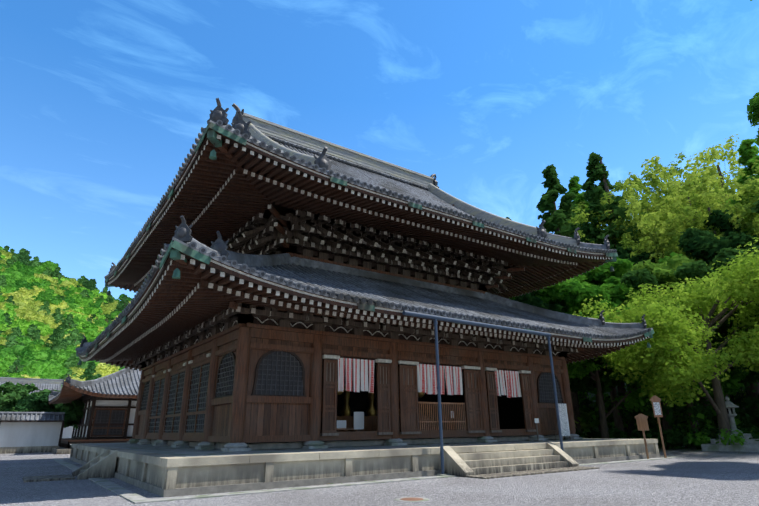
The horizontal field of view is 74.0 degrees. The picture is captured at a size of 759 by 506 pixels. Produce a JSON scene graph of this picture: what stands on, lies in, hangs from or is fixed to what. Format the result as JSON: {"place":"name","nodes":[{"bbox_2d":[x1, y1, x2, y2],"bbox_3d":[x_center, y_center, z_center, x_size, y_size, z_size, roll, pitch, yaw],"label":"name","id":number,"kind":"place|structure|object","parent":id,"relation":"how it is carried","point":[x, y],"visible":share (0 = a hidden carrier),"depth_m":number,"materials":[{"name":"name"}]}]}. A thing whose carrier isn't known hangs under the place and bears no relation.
{"place":"outdoors","nodes":[
{"label":"outdoors","id":0,"kind":"place"},
{"bbox_2d":[0,444,758,505],"bbox_3d":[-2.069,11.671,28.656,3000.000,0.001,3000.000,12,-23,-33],"label":"gravel ground","id":1,"kind":"structure","parent":0,"point":[694,476],"depth_m":13.68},
{"bbox_2d":[0,381,59,411],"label":"pine tree","id":2,"kind":"object","parent":1,"relation":"on","point":[11,394],"visible":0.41,"depth_m":54.18,"materials":[{"name":"green plant"}]},
{"bbox_2d":[0,412,64,453],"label":"boundary wall","id":3,"kind":"structure","parent":1,"relation":"on","point":[31,432],"depth_m":42.03,"materials":[{"name":"paint"}]},
{"bbox_2d":[0,377,72,437],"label":"building","id":4,"kind":"structure","parent":1,"relation":"on","point":[48,384],"depth_m":77.55,"materials":[{"name":"tile"}]},
{"bbox_2d":[15,392,76,411],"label":"pine tree","id":5,"kind":"object","parent":1,"relation":"on","point":[34,402],"visible":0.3,"depth_m":51.20,"materials":[{"name":"green plant"}]},
{"bbox_2d":[55,400,84,432],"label":"pine tree","id":6,"kind":"object","parent":1,"relation":"on","point":[72,410],"visible":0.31,"depth_m":46.14,"materials":[{"name":"green plant"}]},
{"bbox_2d":[49,367,141,453],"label":"hall","id":7,"kind":"structure","parent":1,"relation":"on","point":[110,403],"depth_m":42.74,"materials":[{"name":"tile"}]},
{"bbox_2d":[22,438,683,503],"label":"stone platform","id":8,"kind":"structure","parent":1,"relation":"on","point":[168,471],"depth_m":16.83,"materials":[{"name":"stone"}]},
{"bbox_2d":[76,98,653,451],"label":"temple","id":9,"kind":"structure","parent":8,"relation":"on","point":[278,279],"depth_m":22.64,"materials":[{"name":"brown wood"}]},
{"bbox_2d":[555,403,570,439],"bbox_3d":[9.438,8.818,26.330,0.740,1.806,0.451,9,-21,-25],"label":"notice board","id":10,"kind":"object","parent":8,"relation":"on","point":[564,422],"visible":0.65,"depth_m":26.18,"materials":[{"name":"grey wood"}]},
{"bbox_2d":[394,497,428,501],"bbox_3d":[0.753,5.734,11.731,0.820,0.012,0.820,12,-23,-33],"label":"drain cover","id":11,"kind":"object","parent":1,"relation":"on","point":[411,499],"visible":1,"depth_m":11.66,"materials":[{"name":"metal"}]},
{"bbox_2d":[402,310,563,475],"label":"gutter posts","id":12,"kind":"object","parent":1,"relation":"on","point":[435,318],"visible":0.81,"depth_m":19.55,"materials":[{"name":"metal"}]},
{"bbox_2d":[514,291,609,392],"bbox_3d":[14.001,9.449,41.943,8.574,13.278,10.368,7,-21,-21],"label":"tree","id":13,"kind":"object","parent":1,"relation":"on","point":[583,384],"visible":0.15,"depth_m":42.35,"materials":[{"name":"green plant"}]},
{"bbox_2d":[534,278,629,436],"bbox_3d":[17.207,9.358,46.431,13.106,16.513,12.816,-2,-19,5],"label":"tree","id":14,"kind":"object","parent":1,"relation":"on","point":[548,295],"visible":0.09,"depth_m":43.88,"materials":[{"name":"green plant"}]},
{"bbox_2d":[558,276,657,431],"bbox_3d":[19.323,8.881,42.342,11.564,14.570,11.308,-14,-23,33],"label":"tree","id":15,"kind":"object","parent":1,"relation":"on","point":[573,295],"visible":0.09,"depth_m":40.56,"materials":[{"name":"green plant"}]},
{"bbox_2d":[582,280,637,432],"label":"tree","id":16,"kind":"object","parent":1,"relation":"on","point":[595,394],"depth_m":50.80,"materials":[{"name":"green plant"}]},
{"bbox_2d":[603,268,672,446],"bbox_3d":[22.229,8.463,40.868,11.166,14.300,9.234,-4,-19,8],"label":"tree","id":17,"kind":"object","parent":1,"relation":"on","point":[634,279],"visible":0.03,"depth_m":41.34,"materials":[{"name":"green plant"}]},
{"bbox_2d":[635,413,648,458],"bbox_3d":[13.003,8.992,24.736,0.636,2.133,0.125,-5,-20,13],"label":"sign post","id":18,"kind":"object","parent":1,"relation":"on","point":[642,422],"visible":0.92,"depth_m":24.85,"materials":[{"name":"brown wood"}]},
{"bbox_2d":[616,246,691,271],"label":"tree","id":19,"kind":"object","parent":1,"relation":"on","point":[622,253],"visible":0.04,"depth_m":53.66,"materials":[{"name":"green plant"}]},
{"bbox_2d":[650,395,666,457],"bbox_3d":[14.236,8.795,25.569,0.577,3.026,0.132,-2,-19,5],"label":"sign post","id":20,"kind":"object","parent":1,"relation":"on","point":[655,400],"visible":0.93,"depth_m":25.73,"materials":[{"name":"brown wood"}]},
{"bbox_2d":[575,382,758,448],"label":"hedge shrub","id":21,"kind":"object","parent":1,"relation":"on","point":[679,424],"visible":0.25,"depth_m":37.24,"materials":[{"name":"green plant"}]},
{"bbox_2d":[620,254,713,424],"bbox_3d":[28.920,8.643,46.657,16.594,16.860,14.597,-1,-19,0],"label":"tree","id":22,"kind":"object","parent":1,"relation":"on","point":[663,272],"visible":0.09,"depth_m":43.16,"materials":[{"name":"green plant"}]},
{"bbox_2d":[631,300,749,433],"bbox_3d":[23.034,8.785,38.006,9.251,11.656,9.046,14,-24,-35],"label":"tree","id":23,"kind":"object","parent":1,"relation":"on","point":[729,386],"visible":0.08,"depth_m":35.72,"materials":[{"name":"green plant"}]},
{"bbox_2d":[662,260,758,400],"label":"tree","id":24,"kind":"object","parent":1,"relation":"on","point":[700,269],"visible":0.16,"depth_m":39.03,"materials":[{"name":"green plant"}]},
{"bbox_2d":[667,227,758,422],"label":"tree","id":25,"kind":"object","parent":1,"relation":"on","point":[705,245],"visible":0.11,"depth_m":44.47,"materials":[{"name":"green plant"}]},
{"bbox_2d":[694,247,758,373],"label":"tree","id":26,"kind":"object","parent":1,"relation":"on","point":[724,256],"visible":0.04,"depth_m":39.09,"materials":[{"name":"green plant"}]},
{"bbox_2d":[701,396,758,451],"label":"stone lantern","id":27,"kind":"object","parent":1,"relation":"on","point":[750,445],"visible":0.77,"depth_m":31.24,"materials":[{"name":"grey"}]},
{"bbox_2d":[746,0,758,145],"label":"tall tree","id":28,"kind":"object","parent":1,"relation":"on","point":[753,106],"visible":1,"depth_m":27.48,"materials":[{"name":"green plant"}]},
{"bbox_2d":[750,196,758,235],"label":"tree","id":29,"kind":"object","parent":1,"relation":"on","point":[755,209],"depth_m":44.54,"materials":[{"name":"green plant"}]},
{"bbox_2d":[0,0,758,300],"label":"sky","id":30,"kind":"structure","parent":0,"point":[103,103],"materials":[{"name":"blue"}]},
{"bbox_2d":[583,379,754,442],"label":"hill terrain","id":31,"kind":"structure","parent":0,"point":[596,428],"depth_m":56.26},
{"bbox_2d":[0,275,7,292],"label":"hill tree","id":32,"kind":"object","parent":31,"relation":"on","point":[3,283],"visible":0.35,"depth_m":175.77,"materials":[{"name":"green plant"}]},
{"bbox_2d":[0,313,11,332],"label":"hill tree","id":33,"kind":"object","parent":31,"relation":"on","point":[7,316],"visible":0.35,"depth_m":155.44,"materials":[{"name":"green plant"}]},
{"bbox_2d":[0,328,12,341],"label":"hill tree","id":34,"kind":"object","parent":31,"relation":"on","point":[7,332],"visible":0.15,"depth_m":147.81,"materials":[{"name":"green plant"}]},
{"bbox_2d":[0,271,15,283],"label":"hill tree","id":35,"kind":"object","parent":31,"relation":"on","point":[9,279],"visible":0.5,"depth_m":182.02,"materials":[{"name":"green plant"}]},
{"bbox_2d":[0,354,16,366],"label":"hill tree","id":36,"kind":"object","parent":31,"relation":"on","point":[8,359],"visible":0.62,"depth_m":124.28,"materials":[{"name":"green plant"}]},
{"bbox_2d":[0,278,16,292],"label":"hill tree","id":37,"kind":"object","parent":31,"relation":"on","point":[10,288],"visible":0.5,"depth_m":174.90,"materials":[{"name":"green plant"}]},
{"bbox_2d":[0,370,23,377],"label":"tree","id":38,"kind":"object","parent":31,"relation":"on","point":[12,375],"visible":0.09,"depth_m":115.30,"materials":[{"name":"green plant"}]},
{"bbox_2d":[1,359,23,376],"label":"tree","id":39,"kind":"object","parent":31,"relation":"on","point":[16,366],"visible":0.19,"depth_m":118.72,"materials":[{"name":"green plant"}]},
{"bbox_2d":[0,327,25,349],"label":"hill tree","id":40,"kind":"object","parent":31,"relation":"on","point":[11,337],"visible":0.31,"depth_m":137.85,"materials":[{"name":"green plant"}]},
{"bbox_2d":[6,253,20,267],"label":"hill tree","id":41,"kind":"object","parent":31,"relation":"on","point":[13,259],"visible":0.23,"depth_m":197.43,"materials":[{"name":"green plant"}]},
{"bbox_2d":[0,363,26,376],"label":"hill tree","id":42,"kind":"object","parent":31,"relation":"on","point":[4,367],"visible":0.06,"depth_m":118.17,"materials":[{"name":"green plant"}]},
{"bbox_2d":[0,292,26,301],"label":"hill tree","id":43,"kind":"object","parent":31,"relation":"on","point":[17,295],"visible":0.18,"depth_m":172.99,"materials":[{"name":"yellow plant"}]},
{"bbox_2d":[0,309,28,332],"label":"hill tree","id":44,"kind":"object","parent":31,"relation":"on","point":[23,327],"visible":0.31,"depth_m":157.07,"materials":[{"name":"green plant"}]},
{"bbox_2d":[3,303,26,323],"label":"hill tree","id":45,"kind":"object","parent":31,"relation":"on","point":[10,306],"visible":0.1,"depth_m":161.93,"materials":[{"name":"green plant"}]},
{"bbox_2d":[4,261,34,274],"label":"hill tree","id":46,"kind":"object","parent":31,"relation":"on","point":[22,268],"visible":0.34,"depth_m":189.69,"materials":[{"name":"green plant"}]},
{"bbox_2d":[5,264,34,280],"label":"hill tree","id":47,"kind":"object","parent":31,"relation":"on","point":[19,276],"visible":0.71,"depth_m":189.54,"materials":[{"name":"green plant"}]},
{"bbox_2d":[0,336,44,356],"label":"hill tree","id":48,"kind":"object","parent":31,"relation":"on","point":[13,350],"visible":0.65,"depth_m":136.65,"materials":[{"name":"green plant"}]},
{"bbox_2d":[6,287,43,305],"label":"hill tree","id":49,"kind":"object","parent":31,"relation":"on","point":[27,293],"visible":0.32,"depth_m":177.65,"materials":[{"name":"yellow plant"}]},
{"bbox_2d":[12,297,39,310],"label":"hill tree","id":50,"kind":"object","parent":31,"relation":"on","point":[30,305],"visible":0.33,"depth_m":174.22,"materials":[{"name":"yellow plant"}]},
{"bbox_2d":[14,280,39,291],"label":"hill tree","id":51,"kind":"object","parent":31,"relation":"on","point":[23,283],"visible":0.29,"depth_m":182.02,"materials":[{"name":"green plant"}]},
{"bbox_2d":[22,324,39,340],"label":"hill tree","id":52,"kind":"object","parent":31,"relation":"on","point":[32,333],"visible":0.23,"depth_m":146.36,"materials":[{"name":"green plant"}]},
{"bbox_2d":[14,306,54,327],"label":"hill tree","id":53,"kind":"object","parent":31,"relation":"on","point":[30,315],"visible":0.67,"depth_m":165.24,"materials":[{"name":"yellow plant"}]},
{"bbox_2d":[30,256,41,266],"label":"hill tree","id":54,"kind":"object","parent":31,"relation":"on","point":[35,262],"visible":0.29,"depth_m":214.20,"materials":[{"name":"green plant"}]},
{"bbox_2d":[19,320,53,335],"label":"hill tree","id":55,"kind":"object","parent":31,"relation":"on","point":[45,329],"visible":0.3,"depth_m":159.35,"materials":[{"name":"green plant"}]},
{"bbox_2d":[24,277,49,290],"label":"hill tree","id":56,"kind":"object","parent":31,"relation":"on","point":[39,280],"visible":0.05,"depth_m":189.63,"materials":[{"name":"green plant"}]},
{"bbox_2d":[32,286,44,299],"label":"hill tree","id":57,"kind":"object","parent":31,"relation":"on","point":[37,290],"visible":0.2,"depth_m":183.19,"materials":[{"name":"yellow plant"}]},
{"bbox_2d":[17,348,65,367],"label":"hill tree","id":58,"kind":"object","parent":31,"relation":"on","point":[26,356],"visible":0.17,"depth_m":125.59,"materials":[{"name":"green plant"}]},
{"bbox_2d":[37,301,50,314],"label":"hill tree","id":59,"kind":"object","parent":31,"relation":"on","point":[46,307],"visible":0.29,"depth_m":176.22,"materials":[{"name":"green plant"}]},
{"bbox_2d":[22,351,68,376],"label":"hill tree","id":60,"kind":"object","parent":31,"relation":"on","point":[36,368],"visible":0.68,"depth_m":123.11,"materials":[{"name":"green plant"}]},
{"bbox_2d":[34,260,58,273],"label":"hill tree","id":61,"kind":"object","parent":31,"relation":"on","point":[50,265],"visible":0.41,"depth_m":212.22,"materials":[{"name":"green plant"}]},
{"bbox_2d":[34,274,58,284],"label":"hill tree","id":62,"kind":"object","parent":31,"relation":"on","point":[46,277],"visible":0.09,"depth_m":198.79,"materials":[{"name":"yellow plant"}]},
{"bbox_2d":[30,344,64,362],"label":"hill tree","id":63,"kind":"object","parent":31,"relation":"on","point":[37,347],"visible":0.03,"depth_m":136.79,"materials":[{"name":"green plant"}]},
{"bbox_2d":[37,289,68,305],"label":"hill tree","id":64,"kind":"object","parent":31,"relation":"on","point":[47,294],"visible":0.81,"depth_m":182.72,"materials":[{"name":"green plant"}]},
{"bbox_2d":[43,370,63,378],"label":"hill tree","id":65,"kind":"object","parent":31,"relation":"on","point":[51,375],"visible":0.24,"depth_m":123.83,"materials":[{"name":"green plant"}]},
{"bbox_2d":[44,327,63,349],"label":"hill tree","id":66,"kind":"object","parent":31,"relation":"on","point":[56,332],"visible":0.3,"depth_m":145.58,"materials":[{"name":"green plant"}]},
{"bbox_2d":[40,362,68,378],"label":"hill tree","id":67,"kind":"object","parent":31,"relation":"on","point":[59,369],"visible":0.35,"depth_m":124.17,"materials":[{"name":"green plant"}]},
{"bbox_2d":[48,267,62,279],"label":"hill tree","id":68,"kind":"object","parent":31,"relation":"on","point":[56,273],"visible":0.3,"depth_m":210.68,"materials":[{"name":"green plant"}]},
{"bbox_2d":[51,308,63,323],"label":"hill tree","id":69,"kind":"object","parent":31,"relation":"on","point":[57,315],"visible":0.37,"depth_m":172.31,"materials":[{"name":"green plant"}]},
{"bbox_2d":[47,328,70,351],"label":"hill tree","id":70,"kind":"object","parent":31,"relation":"on","point":[61,335],"visible":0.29,"depth_m":146.25,"materials":[{"name":"green plant"}]},
{"bbox_2d":[51,283,68,296],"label":"hill tree","id":71,"kind":"object","parent":31,"relation":"on","point":[58,290],"visible":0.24,"depth_m":195.24,"materials":[{"name":"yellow plant"}]},
{"bbox_2d":[51,278,70,287],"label":"hill tree","id":72,"kind":"object","parent":31,"relation":"on","point":[64,282],"visible":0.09,"depth_m":205.26,"materials":[{"name":"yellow plant"}]},
{"bbox_2d":[54,345,75,362],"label":"hill tree","id":73,"kind":"object","parent":31,"relation":"on","point":[70,349],"visible":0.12,"depth_m":144.63,"materials":[{"name":"green plant"}]},
{"bbox_2d":[48,300,82,313],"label":"hill tree","id":74,"kind":"object","parent":31,"relation":"on","point":[63,305],"visible":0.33,"depth_m":183.95,"materials":[{"name":"yellow plant"}]},
{"bbox_2d":[60,286,71,296],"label":"hill tree","id":75,"kind":"object","parent":31,"relation":"on","point":[67,292],"visible":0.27,"depth_m":195.89,"materials":[{"name":"green plant"}]},
{"bbox_2d":[56,313,76,335],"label":"hill tree","id":76,"kind":"object","parent":31,"relation":"on","point":[68,321],"visible":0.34,"depth_m":168.12,"materials":[{"name":"green plant"}]},
{"bbox_2d":[57,294,77,303],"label":"hill tree","id":77,"kind":"object","parent":31,"relation":"on","point":[72,300],"visible":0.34,"depth_m":190.31,"materials":[{"name":"green plant"}]},
{"bbox_2d":[65,328,80,352],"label":"hill tree","id":78,"kind":"object","parent":31,"relation":"on","point":[72,337],"visible":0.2,"depth_m":153.33,"materials":[{"name":"green plant"}]},
{"bbox_2d":[63,346,89,379],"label":"hill tree","id":79,"kind":"object","parent":31,"relation":"on","point":[73,359],"visible":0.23,"depth_m":130.18,"materials":[{"name":"green plant"}]},
{"bbox_2d":[65,307,88,318],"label":"hill tree","id":80,"kind":"object","parent":31,"relation":"on","point":[78,315],"visible":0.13,"depth_m":183.07,"materials":[{"name":"green plant"}]},
{"bbox_2d":[67,296,92,314],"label":"hill tree","id":81,"kind":"object","parent":31,"relation":"on","point":[87,310],"visible":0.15,"depth_m":191.74,"materials":[{"name":"green plant"}]},
{"bbox_2d":[67,293,95,305],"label":"hill tree","id":82,"kind":"object","parent":31,"relation":"on","point":[84,300],"visible":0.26,"depth_m":194.12,"materials":[{"name":"green plant"}]},
{"bbox_2d":[70,286,93,296],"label":"hill tree","id":83,"kind":"object","parent":31,"relation":"on","point":[75,289],"visible":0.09,"depth_m":206.84,"materials":[{"name":"green plant"}]},
{"bbox_2d":[77,278,91,290],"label":"hill tree","id":84,"kind":"object","parent":31,"relation":"on","point":[86,283],"visible":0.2,"depth_m":214.73,"materials":[{"name":"green plant"}]},
{"bbox_2d":[72,368,100,380],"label":"hill tree","id":85,"kind":"object","parent":31,"relation":"on","point":[79,371],"visible":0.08,"depth_m":128.23,"materials":[{"name":"yellow plant"}]},
{"bbox_2d":[76,321,98,337],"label":"hill tree","id":86,"kind":"object","parent":31,"relation":"on","point":[88,326],"visible":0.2,"depth_m":172.86,"materials":[{"name":"green plant"}]},
{"bbox_2d":[78,361,101,380],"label":"hill tree","id":87,"kind":"object","parent":31,"relation":"on","point":[89,371],"visible":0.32,"depth_m":128.37,"materials":[{"name":"green plant"}]},
{"bbox_2d":[80,303,99,313],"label":"hill tree","id":88,"kind":"object","parent":31,"relation":"on","point":[94,310],"visible":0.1,"depth_m":193.87,"materials":[{"name":"green plant"}]},
{"bbox_2d":[86,330,101,340],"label":"hill tree","id":89,"kind":"object","parent":31,"relation":"on","point":[94,333],"visible":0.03,"depth_m":169.25,"materials":[{"name":"green plant"}]},
{"bbox_2d":[90,279,99,295],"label":"hill tree","id":90,"kind":"object","parent":31,"relation":"on","point":[93,283],"visible":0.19,"depth_m":217.93,"materials":[{"name":"green plant"}]},
{"bbox_2d":[88,291,103,305],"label":"hill tree","id":91,"kind":"object","parent":31,"relation":"on","point":[99,301],"visible":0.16,"depth_m":204.94,"materials":[{"name":"green plant"}]},
{"bbox_2d":[93,318,107,325],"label":"hill tree","id":92,"kind":"object","parent":31,"relation":"on","point":[100,321],"visible":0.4,"depth_m":191.39,"materials":[{"name":"green plant"}]},
{"bbox_2d":[94,297,116,314],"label":"hill tree","id":93,"kind":"object","parent":31,"relation":"on","point":[107,308],"visible":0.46,"depth_m":207.31,"materials":[{"name":"green plant"}]},
{"bbox_2d":[94,362,118,377],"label":"hill tree","id":94,"kind":"object","parent":31,"relation":"on","point":[104,369],"visible":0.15,"depth_m":134.58,"materials":[{"name":"yellow plant"}]},
{"bbox_2d":[103,295,113,320],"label":"hill tree","id":95,"kind":"object","parent":31,"relation":"on","point":[109,299],"visible":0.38,"depth_m":213.09,"materials":[{"name":"green plant"}]},
{"bbox_2d":[108,295,128,321],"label":"hill tree","id":96,"kind":"object","parent":31,"relation":"on","point":[122,304],"visible":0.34,"depth_m":213.15,"materials":[{"name":"green plant"}]},
{"bbox_2d":[536,164,589,405],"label":"tree","id":97,"kind":"object","parent":31,"relation":"on","point":[556,220],"visible":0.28,"depth_m":72.33,"materials":[{"name":"green plant"}]},
{"bbox_2d":[568,175,589,221],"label":"tree","id":98,"kind":"object","parent":31,"relation":"on","point":[574,186],"visible":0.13,"depth_m":86.14,"materials":[{"name":"green plant"}]},
{"bbox_2d":[569,152,653,387],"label":"tree","id":99,"kind":"object","parent":31,"relation":"on","point":[596,171],"visible":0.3,"depth_m":65.36,"materials":[{"name":"green plant"}]},
{"bbox_2d":[566,302,696,437],"bbox_3d":[17.512,9.664,38.518,13.132,10.860,12.946,-16,-25,38],"label":"broad tree","id":100,"kind":"object","parent":31,"relation":"on","point":[631,397],"visible":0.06,"depth_m":37.44,"materials":[{"name":"green plant"}]},
{"bbox_2d":[574,252,688,438],"bbox_3d":[22.102,8.513,46.968,14.324,18.456,14.648,-10,-21,24],"label":"tree","id":101,"kind":"object","parent":31,"relation":"on","point":[599,274],"visible":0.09,"depth_m":46.19,"materials":[{"name":"green plant"}]},
{"bbox_2d":[568,162,700,389],"bbox_3d":[32.557,2.810,60.213,16.717,29.536,17.653,-9,-21,23],"label":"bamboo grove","id":102,"kind":"object","parent":31,"relation":"on","point":[622,203],"visible":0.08,"depth_m":62.07,"materials":[{"name":"green plant"}]},
{"bbox_2d":[600,152,717,228],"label":"tree","id":103,"kind":"object","parent":31,"relation":"on","point":[680,171],"visible":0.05,"depth_m":67.48,"materials":[{"name":"green plant"}]},
{"bbox_2d":[572,237,758,433],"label":"maple tree","id":104,"kind":"object","parent":31,"relation":"on","point":[737,282],"visible":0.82,"depth_m":30.71,"materials":[{"name":"green plant"}]},
{"bbox_2d":[619,166,758,408],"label":"tree","id":105,"kind":"object","parent":31,"relation":"on","point":[646,223],"visible":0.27,"depth_m":52.66,"materials":[{"name":"green plant"}]},
{"bbox_2d":[619,159,758,427],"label":"tree","id":106,"kind":"object","parent":31,"relation":"on","point":[737,209],"visible":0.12,"depth_m":48.87,"materials":[{"name":"green plant"}]},
{"bbox_2d":[626,134,757,230],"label":"tree","id":107,"kind":"object","parent":31,"relation":"on","point":[708,160],"visible":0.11,"depth_m":63.00,"materials":[{"name":"green plant"}]},
{"bbox_2d":[703,209,758,260],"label":"tree","id":108,"kind":"object","parent":31,"relation":"on","point":[720,218],"visible":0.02,"depth_m":48.66,"materials":[{"name":"green plant"}]},
{"bbox_2d":[726,139,758,221],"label":"tree","id":109,"kind":"object","parent":31,"relation":"on","point":[747,152],"visible":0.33,"depth_m":56.76,"materials":[{"name":"green plant"}]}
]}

